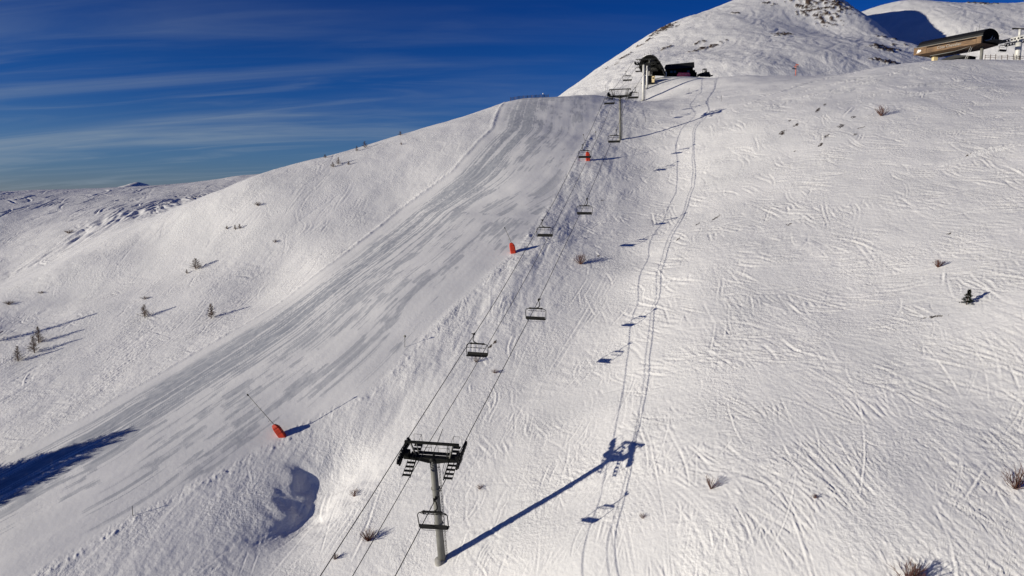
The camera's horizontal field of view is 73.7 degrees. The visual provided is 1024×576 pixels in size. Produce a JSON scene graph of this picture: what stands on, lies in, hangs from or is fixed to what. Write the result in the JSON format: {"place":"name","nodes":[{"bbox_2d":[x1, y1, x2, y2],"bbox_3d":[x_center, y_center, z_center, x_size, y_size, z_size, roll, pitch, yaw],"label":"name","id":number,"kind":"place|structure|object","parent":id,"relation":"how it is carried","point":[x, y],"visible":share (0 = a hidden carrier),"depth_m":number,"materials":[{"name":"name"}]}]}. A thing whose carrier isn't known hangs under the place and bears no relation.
{"place":"outdoors","nodes":[
{"label":"outdoors","id":0,"kind":"place"},
{"bbox_2d":[120,182,149,186],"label":"hill","id":1,"kind":"structure","parent":0,"point":[135,184],"depth_m":877.26,"materials":[{"name":"white snow"}]},
{"bbox_2d":[0,59,1023,575],"bbox_3d":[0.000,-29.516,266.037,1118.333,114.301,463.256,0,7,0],"label":"snow slope","id":2,"kind":"structure","parent":0,"point":[762,315],"depth_m":98.69,"materials":[{"name":"white snow"}]},
{"bbox_2d":[10,346,23,360],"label":"bare larch","id":3,"kind":"object","parent":2,"relation":"on","point":[17,354],"visible":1,"depth_m":126.57,"materials":[{"name":"brown plant"}]},
{"bbox_2d":[27,335,39,352],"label":"bare larch","id":4,"kind":"object","parent":2,"relation":"on","point":[34,344],"visible":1,"depth_m":128.79,"materials":[{"name":"brown plant"}]},
{"bbox_2d":[33,327,44,342],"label":"bare larch","id":5,"kind":"object","parent":2,"relation":"on","point":[38,332],"visible":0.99,"depth_m":132.15,"materials":[{"name":"brown plant"}]},
{"bbox_2d":[140,304,149,317],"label":"bare larch","id":6,"kind":"object","parent":2,"relation":"on","point":[143,314],"visible":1,"depth_m":134.91,"materials":[{"name":"brown plant"}]},
{"bbox_2d":[189,258,203,268],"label":"bare larch","id":7,"kind":"object","parent":2,"relation":"on","point":[195,263],"visible":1,"depth_m":150.21,"materials":[{"name":"brown plant"}]},
{"bbox_2d":[206,303,216,317],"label":"bare larch","id":8,"kind":"object","parent":2,"relation":"on","point":[211,309],"visible":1,"depth_m":129.11,"materials":[{"name":"brown plant"}]},
{"bbox_2d":[247,394,285,437],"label":"snow gun","id":9,"kind":"object","parent":2,"relation":"on","point":[278,431],"visible":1,"depth_m":93.27,"materials":[{"name":"metal"}]},
{"bbox_2d":[360,527,374,541],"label":"bare shrub","id":10,"kind":"object","parent":2,"relation":"on","point":[367,537],"visible":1,"depth_m":77.31,"materials":[{"name":"brown plant"}]},
{"bbox_2d":[396,429,466,566],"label":"chairlift tower","id":11,"kind":"structure","parent":2,"relation":"on","point":[432,459],"depth_m":68.34,"materials":[{"name":"metal"}]},
{"bbox_2d":[320,60,654,575],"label":"haul rope","id":12,"kind":"object","parent":11,"relation":"attached to","point":[458,359],"visible":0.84,"depth_m":76.97,"materials":[{"name":"metal"}]},
{"bbox_2d":[417,496,449,531],"bbox_3d":[-7.208,20.590,62.121,3.050,3.363,0.946,-3,6,17],"label":"lift chair","id":13,"kind":"object","parent":12,"relation":"hanging from","point":[437,527],"visible":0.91,"depth_m":61.97,"materials":[{"name":"paint"}]},
{"bbox_2d":[466,332,487,358],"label":"lift chair","id":14,"kind":"object","parent":12,"relation":"hanging from","point":[476,354],"visible":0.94,"depth_m":88.35,"materials":[{"name":"paint"}]},
{"bbox_2d":[525,298,545,321],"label":"lift chair","id":15,"kind":"object","parent":12,"relation":"hanging from","point":[535,318],"visible":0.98,"depth_m":95.80,"materials":[{"name":"paint"}]},
{"bbox_2d":[536,219,552,236],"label":"lift chair","id":16,"kind":"object","parent":12,"relation":"hanging from","point":[544,235],"visible":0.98,"depth_m":120.74,"materials":[{"name":"paint"}]},
{"bbox_2d":[578,144,590,157],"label":"lift chair","id":17,"kind":"object","parent":12,"relation":"hanging from","point":[583,152],"visible":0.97,"depth_m":153.64,"materials":[{"name":"paint"}]},
{"bbox_2d":[577,198,592,214],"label":"lift chair","id":18,"kind":"object","parent":12,"relation":"hanging from","point":[585,213],"visible":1,"depth_m":127.80,"materials":[{"name":"paint"}]},
{"bbox_2d":[604,96,614,104],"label":"lift chair","id":19,"kind":"object","parent":12,"relation":"hanging from","point":[609,102],"visible":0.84,"depth_m":184.42,"materials":[{"name":"paint"}]},
{"bbox_2d":[608,130,620,143],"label":"lift chair","id":20,"kind":"object","parent":12,"relation":"hanging from","point":[616,141],"visible":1,"depth_m":160.32,"materials":[{"name":"paint"}]},
{"bbox_2d":[628,87,638,99],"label":"lift chair","id":21,"kind":"object","parent":12,"relation":"hanging from","point":[634,97],"visible":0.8,"depth_m":191.61,"materials":[{"name":"paint"}]},
{"bbox_2d":[352,60,640,575],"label":"signal cable","id":22,"kind":"object","parent":11,"relation":"attached to","point":[470,373],"visible":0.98,"depth_m":75.21,"materials":[{"name":"metal"}]},
{"bbox_2d":[504,227,515,253],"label":"snow gun","id":23,"kind":"object","parent":2,"relation":"on","point":[512,248],"visible":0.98,"depth_m":125.53,"materials":[{"name":"metal"}]},
{"bbox_2d":[510,94,548,100],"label":"slatted fence","id":24,"kind":"object","parent":2,"relation":"on","point":[527,96],"visible":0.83,"depth_m":227.54,"materials":[{"name":"brown wood"}]},
{"bbox_2d":[573,251,585,263],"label":"bare shrub","id":25,"kind":"object","parent":2,"relation":"on","point":[580,262],"visible":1,"depth_m":121.53,"materials":[{"name":"brown plant"}]},
{"bbox_2d":[583,134,589,160],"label":"snow gun","id":26,"kind":"object","parent":2,"relation":"on","point":[587,153],"visible":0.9,"depth_m":164.93,"materials":[{"name":"metal"}]},
{"bbox_2d":[607,88,632,139],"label":"chairlift tower","id":27,"kind":"structure","parent":2,"relation":"on","point":[620,109],"depth_m":176.77,"materials":[{"name":"metal"}]},
{"bbox_2d":[634,58,653,100],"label":"chairlift tower","id":28,"kind":"structure","parent":2,"relation":"on","point":[643,82],"depth_m":234.76,"materials":[{"name":"metal"}]},
{"bbox_2d":[639,59,655,89],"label":"chairlift tower","id":29,"kind":"structure","parent":2,"relation":"on","point":[647,81],"depth_m":243.74,"materials":[{"name":"metal"}]},
{"bbox_2d":[641,75,654,83],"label":"operator booth","id":30,"kind":"object","parent":2,"relation":"on","point":[652,80],"visible":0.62,"depth_m":247.16,"materials":[{"name":"beige glass"}]},
{"bbox_2d":[637,52,665,77],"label":"lift station","id":31,"kind":"object","parent":2,"relation":"on","point":[660,71],"visible":0.64,"depth_m":251.01,"materials":[{"name":"paint"}]},
{"bbox_2d":[664,62,696,76],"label":"black hut","id":32,"kind":"object","parent":2,"relation":"on","point":[673,69],"visible":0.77,"depth_m":258.16,"materials":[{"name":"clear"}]},
{"bbox_2d":[677,73,689,76],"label":"padding mat","id":33,"kind":"object","parent":2,"relation":"on","point":[682,74],"visible":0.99,"depth_m":253.61,"materials":[{"name":"purple fabric"}]},
{"bbox_2d":[697,69,712,76],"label":"snow groomer","id":34,"kind":"object","parent":2,"relation":"on","point":[705,74],"visible":0.99,"depth_m":253.34,"materials":[{"name":"black metal"}]},
{"bbox_2d":[706,474,719,488],"bbox_3d":[18.744,18.167,63.695,1.712,1.506,1.281,3,8,21],"label":"bare shrub","id":35,"kind":"object","parent":2,"relation":"on","point":[708,482],"visible":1,"depth_m":63.76,"materials":[{"name":"brown plant"}]},
{"bbox_2d":[875,105,889,115],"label":"bare shrub","id":36,"kind":"object","parent":2,"relation":"on","point":[880,113],"visible":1,"depth_m":151.46,"materials":[{"name":"brown plant"}]},
{"bbox_2d":[889,558,928,575],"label":"bare shrub","id":37,"kind":"object","parent":2,"relation":"on","point":[912,572],"visible":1,"depth_m":50.58,"materials":[{"name":"brown plant"}]},
{"bbox_2d":[933,260,945,267],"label":"bare shrub","id":38,"kind":"object","parent":2,"relation":"on","point":[937,263],"visible":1,"depth_m":89.25,"materials":[{"name":"brown plant"}]},
{"bbox_2d":[942,55,975,59],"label":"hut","id":39,"kind":"object","parent":2,"relation":"on","point":[954,57],"visible":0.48,"depth_m":203.24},
{"bbox_2d":[913,24,1006,60],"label":"timber station","id":40,"kind":"object","parent":2,"relation":"on","point":[973,41],"visible":0.98,"depth_m":201.61,"materials":[{"name":"wood"}]},
{"bbox_2d":[999,40,1006,52],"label":"lift chair","id":41,"kind":"object","parent":40,"relation":"hanging from","point":[1002,50],"visible":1,"depth_m":195.76,"materials":[{"name":"paint"}]},
{"bbox_2d":[959,289,972,304],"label":"green pine","id":42,"kind":"object","parent":2,"relation":"on","point":[968,295],"visible":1,"depth_m":78.46,"materials":[{"name":"green plant"}]},
{"bbox_2d":[985,54,1023,59],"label":"rail fence","id":43,"kind":"object","parent":2,"relation":"on","point":[1001,57],"visible":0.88,"depth_m":199.01,"materials":[{"name":"grey wood"}]},
{"bbox_2d":[998,28,1023,59],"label":"lift tower","id":44,"kind":"structure","parent":2,"relation":"on","point":[1018,40],"depth_m":199.13,"materials":[{"name":"metal"}]},
{"bbox_2d":[1002,463,1023,489],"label":"bare shrub","id":45,"kind":"object","parent":2,"relation":"on","point":[1017,484],"visible":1,"depth_m":55.09,"materials":[{"name":"brown plant"}]},
{"bbox_2d":[0,0,1023,190],"label":"sky","id":46,"kind":"structure","parent":0,"point":[94,93],"materials":[{"name":"blue"}]},
{"bbox_2d":[558,0,1023,96],"bbox_3d":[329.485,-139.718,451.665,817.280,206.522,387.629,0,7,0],"label":"mountain","id":47,"kind":"structure","parent":0,"point":[777,37],"depth_m":355.50,"materials":[{"name":"white snow"}]}
]}

